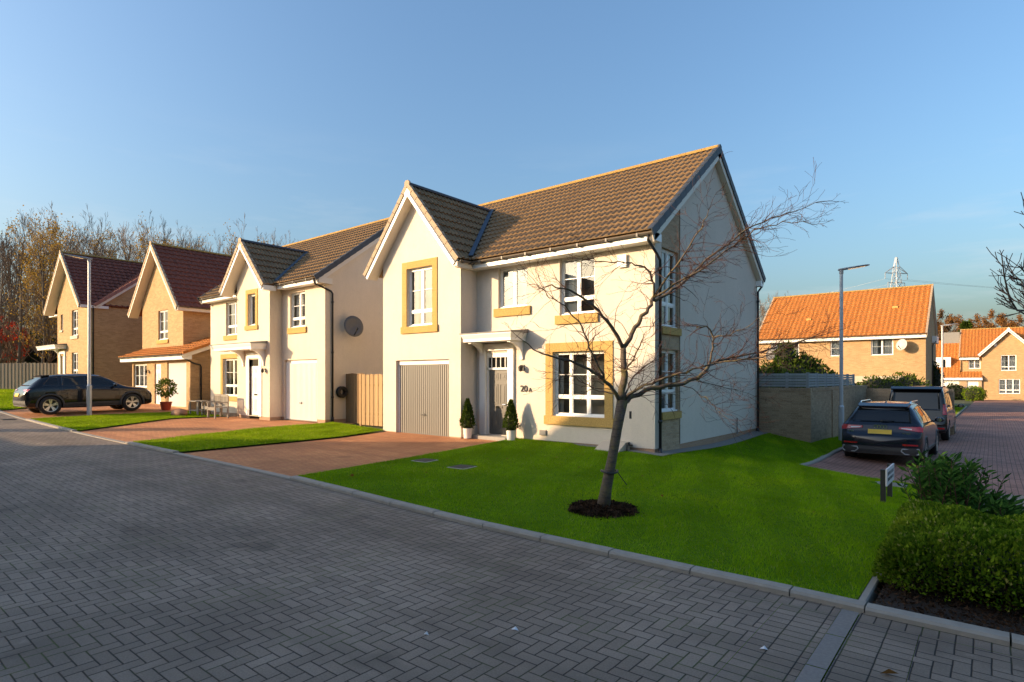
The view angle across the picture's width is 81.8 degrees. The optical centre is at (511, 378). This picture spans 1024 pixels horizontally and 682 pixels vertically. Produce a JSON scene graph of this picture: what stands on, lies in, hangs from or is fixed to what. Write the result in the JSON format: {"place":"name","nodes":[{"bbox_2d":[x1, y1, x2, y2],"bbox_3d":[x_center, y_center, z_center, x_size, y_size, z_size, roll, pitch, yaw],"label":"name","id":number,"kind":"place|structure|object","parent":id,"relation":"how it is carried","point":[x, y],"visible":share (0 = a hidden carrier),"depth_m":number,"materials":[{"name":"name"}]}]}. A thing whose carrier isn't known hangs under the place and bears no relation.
{"place":"outdoors","nodes":[
{"label":"outdoors","id":0,"kind":"place"},
{"bbox_2d":[31,411,382,451],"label":"grass","id":1,"kind":"structure","parent":0,"point":[104,421],"depth_m":17.72,"materials":[{"name":"green plant"}]},
{"bbox_2d":[4,403,496,475],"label":"driveway","id":2,"kind":"structure","parent":0,"point":[298,458],"depth_m":15.06,"materials":[{"name":"red brick"}]},
{"bbox_2d":[64,254,91,414],"bbox_3d":[-16.884,-1.602,23.020,0.900,6.427,0.260,0,0,-31],"label":"street lamp","id":3,"kind":"object","parent":2,"relation":"on","point":[89,398],"visible":0.92,"depth_m":23.16,"materials":[{"name":"metal"}]},
{"bbox_2d":[13,373,151,414],"bbox_3d":[-17.531,0.564,24.333,2.310,1.587,4.490,0,1,39],"label":"parked car","id":4,"kind":"object","parent":2,"relation":"on","point":[50,394],"visible":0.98,"depth_m":23.33,"materials":[{"name":"black paint"}]},
{"bbox_2d":[154,378,177,409],"bbox_3d":[-15.377,0.650,26.269,1.004,1.462,0.978,0,0,39],"label":"potted shrub","id":5,"kind":"object","parent":2,"relation":"on","point":[165,405],"visible":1,"depth_m":26.13,"materials":[{"name":"green plant"}]},
{"bbox_2d":[189,400,205,414],"bbox_3d":[-13.021,1.212,24.493,0.840,0.630,0.520,0,0,39],"label":"garden table","id":6,"kind":"object","parent":2,"relation":"on","point":[197,410],"visible":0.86,"depth_m":24.36,"materials":[{"name":"wood"}]},
{"bbox_2d":[201,394,222,417],"bbox_3d":[-12.243,1.082,24.102,0.690,0.940,0.575,0,0,39],"label":"garden chair","id":7,"kind":"object","parent":2,"relation":"on","point":[216,397],"visible":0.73,"depth_m":24.10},
{"bbox_2d":[206,394,228,418],"bbox_3d":[-11.724,1.096,23.552,0.690,0.940,0.575,0,0,39],"label":"garden chair","id":8,"kind":"object","parent":2,"relation":"on","point":[224,400],"visible":0.95,"depth_m":23.55,"materials":[{"name":"wood"}]},
{"bbox_2d":[459,398,476,438],"bbox_3d":[-1.183,1.045,15.967,0.505,1.098,0.489,0,0,6],"label":"potted conifer","id":9,"kind":"object","parent":2,"relation":"on","point":[466,417],"visible":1,"depth_m":15.86,"materials":[{"name":"green plant"}]},
{"bbox_2d":[0,386,964,414],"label":"grass","id":10,"kind":"structure","parent":0,"point":[6,392],"depth_m":29.94,"materials":[{"name":"green plant"}]},
{"bbox_2d":[0,392,1010,645],"bbox_3d":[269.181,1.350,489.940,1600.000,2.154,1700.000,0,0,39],"label":"ground","id":11,"kind":"structure","parent":0,"point":[965,403],"depth_m":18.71,"materials":[{"name":"plant"}]},
{"bbox_2d":[0,235,30,362],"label":"bare tree","id":12,"kind":"object","parent":11,"relation":"on","point":[11,289],"visible":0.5,"depth_m":44.38,"materials":[{"name":"brown plant"}]},
{"bbox_2d":[0,316,33,381],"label":"berry shrub","id":13,"kind":"object","parent":11,"relation":"on","point":[6,342],"visible":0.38,"depth_m":43.22,"materials":[{"name":"red plant"}]},
{"bbox_2d":[0,237,34,377],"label":"bare tree","id":14,"kind":"object","parent":11,"relation":"on","point":[4,283],"visible":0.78,"depth_m":42.10,"materials":[{"name":"brown plant"}]},
{"bbox_2d":[0,229,42,362],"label":"bare tree","id":15,"kind":"object","parent":11,"relation":"on","point":[10,285],"visible":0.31,"depth_m":46.09,"materials":[{"name":"brown plant"}]},
{"bbox_2d":[0,241,51,338],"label":"bare tree","id":16,"kind":"object","parent":11,"relation":"on","point":[13,292],"visible":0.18,"depth_m":53.84,"materials":[{"name":"brown plant"}]},
{"bbox_2d":[0,218,52,362],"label":"bare tree","id":17,"kind":"object","parent":11,"relation":"on","point":[18,356],"visible":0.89,"depth_m":41.92,"materials":[{"name":"brown plant"}]},
{"bbox_2d":[0,208,52,335],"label":"bare tree","id":18,"kind":"object","parent":11,"relation":"on","point":[16,256],"visible":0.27,"depth_m":54.82,"materials":[{"name":"brown plant"}]},
{"bbox_2d":[0,325,56,385],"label":"evergreen shrub","id":19,"kind":"object","parent":11,"relation":"on","point":[28,359],"visible":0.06,"depth_m":45.67,"materials":[{"name":"green plant"}]},
{"bbox_2d":[1,362,56,388],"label":"board fence","id":20,"kind":"object","parent":11,"relation":"on","point":[15,375],"visible":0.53,"depth_m":40.05,"materials":[{"name":"brown wood"}]},
{"bbox_2d":[1,210,66,341],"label":"bare tree","id":21,"kind":"object","parent":11,"relation":"on","point":[51,237],"visible":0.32,"depth_m":51.87,"materials":[{"name":"brown plant"}]},
{"bbox_2d":[2,205,65,322],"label":"bare tree","id":22,"kind":"object","parent":11,"relation":"on","point":[35,232],"visible":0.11,"depth_m":66.28,"materials":[{"name":"brown plant"}]},
{"bbox_2d":[3,225,65,372],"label":"bare tree","id":23,"kind":"object","parent":11,"relation":"on","point":[43,297],"visible":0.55,"depth_m":41.88,"materials":[{"name":"brown plant"}]},
{"bbox_2d":[2,224,87,330],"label":"bare tree","id":24,"kind":"object","parent":11,"relation":"on","point":[46,270],"visible":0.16,"depth_m":56.64,"materials":[{"name":"brown plant"}]},
{"bbox_2d":[15,224,81,370],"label":"bare tree","id":25,"kind":"object","parent":11,"relation":"on","point":[39,259],"visible":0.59,"depth_m":42.39,"materials":[{"name":"brown plant"}]},
{"bbox_2d":[15,219,87,343],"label":"bare tree","id":26,"kind":"object","parent":11,"relation":"on","point":[47,277],"visible":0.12,"depth_m":53.84,"materials":[{"name":"brown plant"}]},
{"bbox_2d":[23,202,84,342],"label":"bare tree","id":27,"kind":"object","parent":11,"relation":"on","point":[46,253],"visible":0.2,"depth_m":49.41,"materials":[{"name":"brown plant"}]},
{"bbox_2d":[30,204,93,343],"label":"bare tree","id":28,"kind":"object","parent":11,"relation":"on","point":[82,241],"visible":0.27,"depth_m":46.03,"materials":[{"name":"brown plant"}]},
{"bbox_2d":[36,233,88,334],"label":"bare tree","id":29,"kind":"object","parent":11,"relation":"on","point":[70,249],"visible":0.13,"depth_m":47.66,"materials":[{"name":"brown plant"}]},
{"bbox_2d":[31,234,113,338],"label":"bare tree","id":30,"kind":"object","parent":11,"relation":"on","point":[83,252],"visible":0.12,"depth_m":53.45,"materials":[{"name":"brown plant"}]},
{"bbox_2d":[32,212,120,322],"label":"bare tree","id":31,"kind":"object","parent":11,"relation":"on","point":[99,228],"visible":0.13,"depth_m":66.73,"materials":[{"name":"brown plant"}]},
{"bbox_2d":[49,216,118,318],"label":"bare tree","id":32,"kind":"object","parent":11,"relation":"on","point":[99,239],"visible":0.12,"depth_m":49.08,"materials":[{"name":"brown plant"}]},
{"bbox_2d":[35,250,143,385],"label":"brick house","id":33,"kind":"structure","parent":11,"relation":"on","point":[116,331],"depth_m":35.52,"materials":[{"name":"beige brick"}]},
{"bbox_2d":[70,310,77,338],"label":"window","id":34,"kind":"structure","parent":33,"relation":"in","point":[75,313],"depth_m":35.70,"materials":[{"name":"white plastic"}]},
{"bbox_2d":[73,352,77,373],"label":"window","id":35,"kind":"structure","parent":33,"relation":"in","point":[75,355],"depth_m":35.79,"materials":[{"name":"white plastic"}]},
{"bbox_2d":[80,205,124,256],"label":"bare tree","id":36,"kind":"object","parent":11,"relation":"on","point":[113,243],"visible":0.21,"depth_m":65.33,"materials":[{"name":"brown plant"}]},
{"bbox_2d":[107,228,148,261],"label":"bare tree","id":37,"kind":"object","parent":11,"relation":"on","point":[139,253],"visible":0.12,"depth_m":54.23,"materials":[{"name":"brown plant"}]},
{"bbox_2d":[113,223,144,261],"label":"bare tree","id":38,"kind":"object","parent":11,"relation":"on","point":[120,232],"visible":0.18,"depth_m":70.96,"materials":[{"name":"brown plant"}]},
{"bbox_2d":[114,221,163,261],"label":"bare tree","id":39,"kind":"object","parent":11,"relation":"on","point":[130,258],"visible":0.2,"depth_m":48.03,"materials":[{"name":"brown plant"}]},
{"bbox_2d":[131,219,178,258],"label":"bare tree","id":40,"kind":"object","parent":11,"relation":"on","point":[140,239],"visible":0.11,"depth_m":61.98,"materials":[{"name":"brown plant"}]},
{"bbox_2d":[133,209,190,245],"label":"bare tree","id":41,"kind":"object","parent":11,"relation":"on","point":[154,228],"visible":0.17,"depth_m":56.27,"materials":[{"name":"brown plant"}]},
{"bbox_2d":[118,241,232,411],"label":"brick house","id":42,"kind":"structure","parent":11,"relation":"on","point":[174,283],"depth_m":30.27,"materials":[{"name":"beige brick"}]},
{"bbox_2d":[135,364,146,388],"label":"window","id":43,"kind":"structure","parent":42,"relation":"in","point":[140,375],"depth_m":30.84,"materials":[{"name":"white plastic"}]},
{"bbox_2d":[156,364,160,403],"bbox_3d":[-17.411,0.240,29.160,0.800,1.980,0.111,0,0,39],"label":"front door","id":44,"kind":"structure","parent":42,"relation":"in","point":[158,366],"depth_m":29.21,"materials":[{"name":"white paint"}]},
{"bbox_2d":[156,310,168,343],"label":"window","id":45,"kind":"structure","parent":42,"relation":"in","point":[163,314],"depth_m":31.36,"materials":[{"name":"white plastic"}]},
{"bbox_2d":[169,362,185,406],"bbox_3d":[-15.691,0.260,27.780,2.150,2.060,0.085,0,0,39],"label":"garage door","id":46,"kind":"structure","parent":42,"relation":"in","point":[177,371],"depth_m":27.74,"materials":[{"name":"white paint"}]},
{"bbox_2d":[197,217,389,423],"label":"white house","id":47,"kind":"structure","parent":11,"relation":"on","point":[284,345],"depth_m":22.55,"materials":[{"name":"paint"}]},
{"bbox_2d":[220,354,236,400],"bbox_3d":[-11.839,-0.020,25.552,2.200,2.120,0.645,0,0,39],"label":"window","id":48,"kind":"structure","parent":47,"relation":"in","point":[230,364],"depth_m":25.89,"materials":[{"name":"white plastic"}]},
{"bbox_2d":[223,302,236,340],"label":"window","id":49,"kind":"structure","parent":47,"relation":"in","point":[232,307],"depth_m":25.73,"materials":[{"name":"white plastic"}]},
{"bbox_2d":[244,288,257,330],"bbox_3d":[-10.055,-2.675,23.465,1.200,1.750,0.655,0,0,39],"label":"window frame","id":50,"kind":"structure","parent":47,"relation":"in","point":[253,325],"depth_m":23.42,"materials":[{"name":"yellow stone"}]},
{"bbox_2d":[251,366,257,414],"bbox_3d":[-10.046,0.450,23.190,0.760,1.920,0.111,0,0,39],"label":"front door","id":51,"kind":"structure","parent":47,"relation":"in","point":[254,369],"depth_m":23.25,"materials":[{"name":"white paint"}]},
{"bbox_2d":[287,291,306,333],"bbox_3d":[-7.851,-2.540,22.309,1.620,1.820,0.650,0,0,39],"label":"window","id":52,"kind":"structure","parent":47,"relation":"in","point":[298,299],"depth_m":22.40,"materials":[{"name":"white plastic"}]},
{"bbox_2d":[286,362,316,420],"bbox_3d":[-7.832,0.461,22.039,2.210,2.139,0.085,0,0,39],"label":"garage door","id":53,"kind":"structure","parent":47,"relation":"in","point":[301,378],"depth_m":22.05,"materials":[{"name":"white paint"}]},
{"bbox_2d":[336,386,347,397],"bbox_3d":[-6.154,0.470,21.388,0.154,0.420,0.420,0,0,39],"label":"hose reel","id":54,"kind":"object","parent":47,"relation":"attached to","point":[343,394],"visible":1,"depth_m":21.34,"materials":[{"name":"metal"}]},
{"bbox_2d":[344,316,362,336],"bbox_3d":[-5.717,-1.907,21.371,0.554,0.772,0.593,0,0,7],"label":"satellite dish","id":55,"kind":"object","parent":47,"relation":"attached to","point":[353,326],"visible":1,"depth_m":21.41,"materials":[{"name":"metal"}]},
{"bbox_2d":[346,373,382,425],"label":"timber gate","id":56,"kind":"structure","parent":11,"relation":"on","point":[362,402],"depth_m":20.60,"materials":[{"name":"brown wood"}]},
{"bbox_2d":[502,399,519,440],"bbox_3d":[-0.016,1.045,15.285,0.496,1.095,0.520,0,0,39],"label":"potted conifer","id":57,"kind":"object","parent":11,"relation":"on","point":[510,423],"visible":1,"depth_m":15.20,"materials":[{"name":"green plant"}]},
{"bbox_2d":[0,406,1023,649],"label":"kerb","id":58,"kind":"structure","parent":11,"relation":"on","point":[864,603],"depth_m":5.63,"materials":[{"name":"concrete"}]},
{"bbox_2d":[363,144,765,455],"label":"white house","id":59,"kind":"structure","parent":11,"relation":"on","point":[444,266],"depth_m":15.79,"materials":[{"name":"paint"}]},
{"bbox_2d":[400,257,437,333],"bbox_3d":[-2.492,-2.325,17.256,1.690,2.190,0.655,0,0,39],"label":"window","id":60,"kind":"structure","parent":59,"relation":"in","point":[423,282],"depth_m":17.39,"materials":[{"name":"white plastic"}]},
{"bbox_2d":[400,364,448,436],"bbox_3d":[-2.535,0.616,17.085,2.120,2.068,0.085,0,0,39],"label":"garage door","id":61,"kind":"structure","parent":59,"relation":"in","point":[424,389],"depth_m":17.05,"materials":[{"name":"grey paint"}]},
{"bbox_2d":[489,370,506,433],"bbox_3d":[-0.354,0.620,16.089,0.700,1.740,0.111,0,0,39],"label":"front door","id":62,"kind":"structure","parent":59,"relation":"in","point":[497,378],"depth_m":16.11,"materials":[{"name":"white wood"}]},
{"bbox_2d":[493,265,530,316],"bbox_3d":[0.183,-2.395,15.918,1.590,1.590,0.660,0,0,39],"label":"window","id":63,"kind":"structure","parent":59,"relation":"in","point":[512,307],"depth_m":15.83,"materials":[{"name":"white plastic"}]},
{"bbox_2d":[555,254,598,324],"bbox_3d":[1.751,-2.245,14.644,1.610,1.930,0.660,0,0,39],"label":"window","id":64,"kind":"structure","parent":59,"relation":"in","point":[570,270],"depth_m":14.76,"materials":[{"name":"white plastic"}]},
{"bbox_2d":[544,340,613,427],"bbox_3d":[1.783,0.160,14.621,2.090,2.120,0.655,0,0,39],"label":"window","id":65,"kind":"structure","parent":59,"relation":"in","point":[599,405],"depth_m":14.72,"materials":[{"name":"white plastic"}]},
{"bbox_2d":[662,350,681,419],"bbox_3d":[3.492,0.090,13.964,0.640,1.940,1.520,0,0,39],"label":"window","id":66,"kind":"structure","parent":59,"relation":"in","point":[666,415],"depth_m":14.06,"materials":[{"name":"white plastic"}]},
{"bbox_2d":[662,249,681,335],"bbox_3d":[3.492,-2.055,13.964,0.640,2.310,1.520,0,0,39],"label":"window","id":67,"kind":"structure","parent":59,"relation":"in","point":[668,302],"depth_m":14.11,"materials":[{"name":"white plastic"}]},
{"bbox_2d":[564,498,639,519],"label":"mulch","id":68,"kind":"object","parent":11,"relation":"on","point":[594,509],"visible":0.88,"depth_m":7.89,"materials":[{"name":"brown soil"}]},
{"bbox_2d":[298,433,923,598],"bbox_3d":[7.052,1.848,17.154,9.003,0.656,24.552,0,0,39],"label":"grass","id":69,"kind":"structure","parent":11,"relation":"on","point":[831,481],"depth_m":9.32,"materials":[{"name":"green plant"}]},
{"bbox_2d":[574,431,766,455],"bbox_3d":[4.700,1.670,16.474,2.520,0.194,7.700,0,0,39],"label":"gravel strip","id":70,"kind":"object","parent":11,"relation":"on","point":[733,440],"visible":0.9,"depth_m":15.19,"materials":[{"name":"grey gravel"}]},
{"bbox_2d":[502,151,858,506],"bbox_3d":[2.766,-0.750,8.196,6.280,5.173,2.809,0,0,-14],"label":"bare tree","id":71,"kind":"object","parent":11,"relation":"on","point":[623,397],"visible":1,"depth_m":8.02,"materials":[{"name":"brown wood"}]},
{"bbox_2d":[759,340,818,387],"bbox_3d":[14.815,-0.118,32.149,3.474,4.041,2.426,0,0,39],"label":"conifer shrub","id":72,"kind":"object","parent":11,"relation":"on","point":[797,366],"visible":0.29,"depth_m":31.77,"materials":[{"name":"green plant"}]},
{"bbox_2d":[759,366,823,387],"bbox_3d":[13.877,0.506,29.790,3.518,2.366,1.371,0,0,15],"label":"leafy shrub","id":73,"kind":"object","parent":11,"relation":"on","point":[783,370],"visible":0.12,"depth_m":29.70,"materials":[{"name":"green plant"}]},
{"bbox_2d":[809,357,845,386],"bbox_3d":[16.671,0.305,32.056,2.556,3.122,1.914,0,0,-9],"label":"leafy shrub","id":74,"kind":"object","parent":11,"relation":"on","point":[820,369],"visible":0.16,"depth_m":31.57,"materials":[{"name":"green plant"}]},
{"bbox_2d":[759,284,938,385],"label":"brick house","id":75,"kind":"structure","parent":11,"relation":"on","point":[886,319],"depth_m":42.77,"materials":[{"name":"orange brick"}]},
{"bbox_2d":[831,341,838,355],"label":"window","id":76,"kind":"structure","parent":75,"relation":"in","point":[834,346],"depth_m":43.00,"materials":[{"name":"white plastic"}]},
{"bbox_2d":[871,339,892,354],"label":"window","id":77,"kind":"structure","parent":75,"relation":"in","point":[878,346],"depth_m":41.32,"materials":[{"name":"white plastic"}]},
{"bbox_2d":[838,264,869,440],"bbox_3d":[11.174,-0.724,19.346,0.900,5.977,0.260,0,0,29],"label":"street lamp","id":78,"kind":"object","parent":11,"relation":"on","point":[841,406],"visible":0.94,"depth_m":19.47,"materials":[{"name":"metal"}]},
{"bbox_2d":[759,385,953,442],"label":"garden wall","id":79,"kind":"structure","parent":11,"relation":"on","point":[809,415],"depth_m":18.67,"materials":[{"name":"brick"}]},
{"bbox_2d":[759,372,854,387],"bbox_3d":[10.964,0.045,21.541,1.455,0.490,7.875,0,0,39],"label":"slat fence","id":80,"kind":"object","parent":79,"relation":"on","point":[825,379],"visible":0.88,"depth_m":18.73,"materials":[{"name":"grey wood"}]},
{"bbox_2d":[880,463,893,502],"bbox_3d":[6.169,1.781,9.715,0.096,0.703,0.880,0,0,39],"label":"street sign","id":81,"kind":"object","parent":11,"relation":"on","point":[887,476],"visible":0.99,"depth_m":9.41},
{"bbox_2d":[849,371,931,388],"bbox_3d":[21.065,0.824,34.011,5.324,2.604,2.340,0,0,10],"label":"garden shrub","id":82,"kind":"object","parent":11,"relation":"on","point":[902,380],"visible":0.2,"depth_m":33.52,"materials":[{"name":"green plant"}]},
{"bbox_2d":[885,257,907,286],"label":"pylon","id":83,"kind":"object","parent":11,"relation":"on","point":[896,282],"visible":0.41,"depth_m":299.48,"materials":[{"name":"metal"}]},
{"bbox_2d":[933,361,945,386],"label":"leafy shrub","id":84,"kind":"object","parent":11,"relation":"on","point":[936,376],"visible":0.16,"depth_m":43.59,"materials":[{"name":"green plant"}]},
{"bbox_2d":[940,324,955,386],"bbox_3d":[27.409,-0.497,37.078,0.900,5.927,0.260,0,0,29],"label":"street lamp","id":85,"kind":"object","parent":11,"relation":"on","point":[942,326],"visible":0.59,"depth_m":37.20,"materials":[{"name":"metal"}]},
{"bbox_2d":[937,308,958,340],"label":"bare tree","id":86,"kind":"object","parent":11,"relation":"on","point":[946,320],"visible":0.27,"depth_m":150.39,"materials":[{"name":"brown plant"}]},
{"bbox_2d":[872,574,1023,635],"bbox_3d":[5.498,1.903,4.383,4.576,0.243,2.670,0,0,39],"label":"mulch","id":87,"kind":"object","parent":11,"relation":"on","point":[941,612],"visible":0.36,"depth_m":4.77,"materials":[{"name":"brown plant"}]},
{"bbox_2d":[871,498,1023,616],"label":"clipped hedge","id":88,"kind":"object","parent":87,"relation":"on","point":[967,548],"visible":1,"depth_m":4.96,"materials":[{"name":"green plant"}]},
{"bbox_2d":[895,450,1023,516],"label":"evergreen shrub","id":89,"kind":"object","parent":87,"relation":"on","point":[945,482],"visible":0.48,"depth_m":6.90,"materials":[{"name":"green plant"}]},
{"bbox_2d":[945,383,964,399],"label":"dark shrub","id":90,"kind":"object","parent":11,"relation":"on","point":[958,390],"visible":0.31,"depth_m":65.45,"materials":[{"name":"green plant"}]},
{"bbox_2d":[961,385,987,400],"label":"round bush","id":91,"kind":"object","parent":11,"relation":"on","point":[974,393],"visible":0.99,"depth_m":61.55,"materials":[{"name":"green plant"}]},
{"bbox_2d":[936,327,1023,400],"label":"brick house","id":92,"kind":"structure","parent":11,"relation":"on","point":[990,361],"depth_m":65.27,"materials":[{"name":"beige brick"}]},
{"bbox_2d":[969,359,979,368],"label":"window","id":93,"kind":"structure","parent":92,"relation":"in","point":[973,364],"depth_m":66.34,"materials":[{"name":"white plastic"}]},
{"bbox_2d":[1001,355,1015,370],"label":"window","id":94,"kind":"structure","parent":92,"relation":"in","point":[1008,363],"depth_m":64.01,"materials":[{"name":"white plastic"}]},
{"bbox_2d":[999,379,1019,393],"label":"window","id":95,"kind":"structure","parent":92,"relation":"in","point":[1006,386],"depth_m":63.99,"materials":[{"name":"white plastic"}]},
{"bbox_2d":[976,316,996,327],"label":"bare tree","id":96,"kind":"object","parent":11,"relation":"on","point":[984,321],"visible":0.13,"depth_m":135.01,"materials":[{"name":"brown plant"}]},
{"bbox_2d":[984,309,1007,327],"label":"bare tree","id":97,"kind":"object","parent":11,"relation":"on","point":[992,313],"visible":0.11,"depth_m":165.73,"materials":[{"name":"brown plant"}]},
{"bbox_2d":[986,193,1023,326],"bbox_3d":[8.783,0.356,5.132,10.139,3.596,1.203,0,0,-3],"label":"bare tree","id":98,"kind":"object","parent":11,"relation":"on","point":[1013,279],"visible":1,"depth_m":4.90,"materials":[{"name":"brown plant"}]},
{"bbox_2d":[1005,313,1022,326],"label":"bare tree","id":99,"kind":"object","parent":11,"relation":"on","point":[1011,323],"visible":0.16,"depth_m":153.21,"materials":[{"name":"brown plant"}]},
{"bbox_2d":[0,415,1023,681],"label":"road","id":100,"kind":"structure","parent":0,"point":[118,563],"depth_m":5.04,"materials":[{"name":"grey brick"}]},
{"bbox_2d":[0,412,1023,657],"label":"road kerb course","id":101,"kind":"object","parent":100,"relation":"on","point":[938,634],"visible":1,"depth_m":5.86,"materials":[{"name":"grey concrete"}]},
{"bbox_2d":[710,603,836,681],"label":"road edge course","id":102,"kind":"object","parent":100,"relation":"on","point":[789,637],"visible":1,"depth_m":4.09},
{"bbox_2d":[794,609,858,681],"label":"channel strip","id":103,"kind":"object","parent":100,"relation":"on","point":[825,651],"visible":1,"depth_m":4.08,"materials":[{"name":"concrete"}]},
{"bbox_2d":[822,620,918,681],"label":"road edge course","id":104,"kind":"object","parent":100,"relation":"on","point":[869,652],"visible":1,"depth_m":3.99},
{"bbox_2d":[0,0,1023,336],"label":"sky","id":105,"kind":"structure","parent":0,"point":[307,119],"materials":[{"name":"blue"}]},
{"bbox_2d":[808,400,1023,495],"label":"side road","id":106,"kind":"structure","parent":0,"point":[989,432],"depth_m":18.80,"materials":[{"name":"red brick"}]},
{"bbox_2d":[842,399,943,463],"bbox_3d":[10.940,1.413,16.974,2.310,1.644,4.513,0,0,41],"label":"parked car","id":107,"kind":"object","parent":106,"relation":"on","point":[899,428],"visible":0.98,"depth_m":15.48,"materials":[{"name":"black paint"}]},
{"bbox_2d":[889,386,963,439],"bbox_3d":[16.483,1.272,23.707,2.510,1.997,5.212,0,0,40],"label":"parked van","id":108,"kind":"object","parent":106,"relation":"on","point":[934,402],"visible":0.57,"depth_m":21.74,"materials":[{"name":"black paint"}]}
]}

